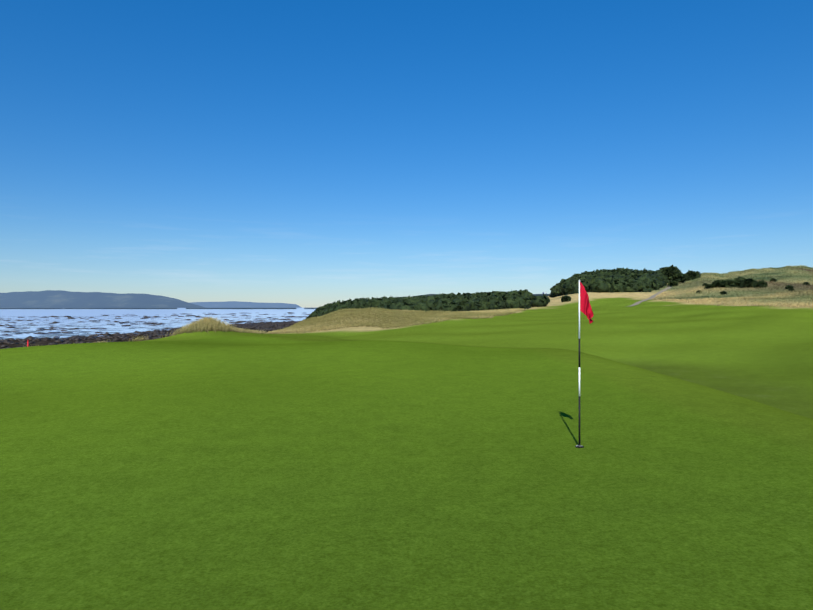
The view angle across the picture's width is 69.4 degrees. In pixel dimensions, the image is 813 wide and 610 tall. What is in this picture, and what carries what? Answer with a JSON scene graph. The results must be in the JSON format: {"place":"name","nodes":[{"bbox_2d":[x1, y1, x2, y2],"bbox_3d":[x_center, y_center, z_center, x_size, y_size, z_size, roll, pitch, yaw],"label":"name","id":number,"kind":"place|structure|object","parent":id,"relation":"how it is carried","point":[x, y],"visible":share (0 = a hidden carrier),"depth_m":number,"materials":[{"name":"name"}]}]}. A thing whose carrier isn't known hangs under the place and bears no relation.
{"place":"outdoors","nodes":[
{"label":"outdoors","id":0,"kind":"place"},
{"bbox_2d":[0,308,314,339],"bbox_3d":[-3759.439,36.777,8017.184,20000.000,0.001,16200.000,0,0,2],"label":"sea water","id":1,"kind":"structure","parent":0,"point":[111,326],"depth_m":224.49,"materials":[{"name":"blue liquid"}]},
{"bbox_2d":[0,266,812,609],"bbox_3d":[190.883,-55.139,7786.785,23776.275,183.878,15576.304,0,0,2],"label":"hilly terrain","id":2,"kind":"structure","parent":0,"point":[448,464],"depth_m":6.74,"materials":[{"name":"green plant"}]},
{"bbox_2d":[24,335,147,346],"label":"small marram tufts","id":3,"kind":"object","parent":2,"relation":"on","point":[140,339],"visible":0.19,"depth_m":43.25,"materials":[{"name":"plant"}]},
{"bbox_2d":[0,321,299,348],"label":"beach rocks","id":4,"kind":"object","parent":2,"relation":"on","point":[270,325],"visible":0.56,"depth_m":84.18,"materials":[{"name":"grey stone"}]},
{"bbox_2d":[0,312,309,337],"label":"shallows rocks","id":5,"kind":"object","parent":2,"relation":"on","point":[148,323],"visible":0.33,"depth_m":168.84,"materials":[{"name":"grey stone"}]},
{"bbox_2d":[162,316,248,336],"bbox_3d":[-17.133,1.847,50.421,7.137,2.006,9.605,0,0,2],"label":"marram tussock","id":6,"kind":"object","parent":2,"relation":"on","point":[205,324],"visible":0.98,"depth_m":49.20,"materials":[{"name":"beige plant"}]},
{"bbox_2d":[225,327,276,333],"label":"marram wisps","id":7,"kind":"object","parent":2,"relation":"on","point":[250,331],"visible":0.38,"depth_m":54.39,"materials":[{"name":"beige plant"}]},
{"bbox_2d":[264,307,525,333],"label":"grassy dune","id":8,"kind":"structure","parent":2,"relation":"on","point":[399,315],"depth_m":68.07,"materials":[{"name":"beige plant"}]},
{"bbox_2d":[306,289,549,318],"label":"trees","id":9,"kind":"object","parent":2,"relation":"on","point":[492,300],"visible":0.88,"depth_m":106.02,"materials":[{"name":"green plant"}]},
{"bbox_2d":[578,280,580,446],"bbox_3d":[2.215,0.797,7.521,0.032,2.240,0.031,0,0,2],"label":"flagpole","id":10,"kind":"object","parent":2,"relation":"on","point":[579,445],"visible":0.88,"depth_m":7.51,"materials":[{"name":"white metal"}]},
{"bbox_2d":[580,282,593,323],"bbox_3d":[2.300,-0.026,7.489,0.160,0.544,0.092,0,0,14],"label":"flag cloth","id":11,"kind":"object","parent":10,"relation":"attached to","point":[586,308],"visible":1,"depth_m":7.52,"materials":[{"name":"red fabric"}]},
{"bbox_2d":[549,268,669,297],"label":"trees","id":12,"kind":"object","parent":2,"relation":"on","point":[617,280],"visible":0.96,"depth_m":143.68,"materials":[{"name":"green plant"}]},
{"bbox_2d":[560,265,812,301],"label":"bushes","id":13,"kind":"object","parent":2,"relation":"on","point":[674,274],"visible":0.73,"depth_m":134.91,"materials":[{"name":"green plant"}]},
{"bbox_2d":[651,265,812,307],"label":"grassy hill","id":14,"kind":"structure","parent":2,"relation":"on","point":[753,291],"depth_m":120.88,"materials":[{"name":"beige plant"}]},
{"bbox_2d":[0,0,812,307],"label":"sky","id":15,"kind":"structure","parent":0,"point":[303,153],"materials":[{"name":"blue"}]},
{"bbox_2d":[626,286,672,306],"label":"cart path","id":16,"kind":"structure","parent":0,"point":[654,295],"depth_m":122.93,"materials":[{"name":"grey concrete"}]}
]}

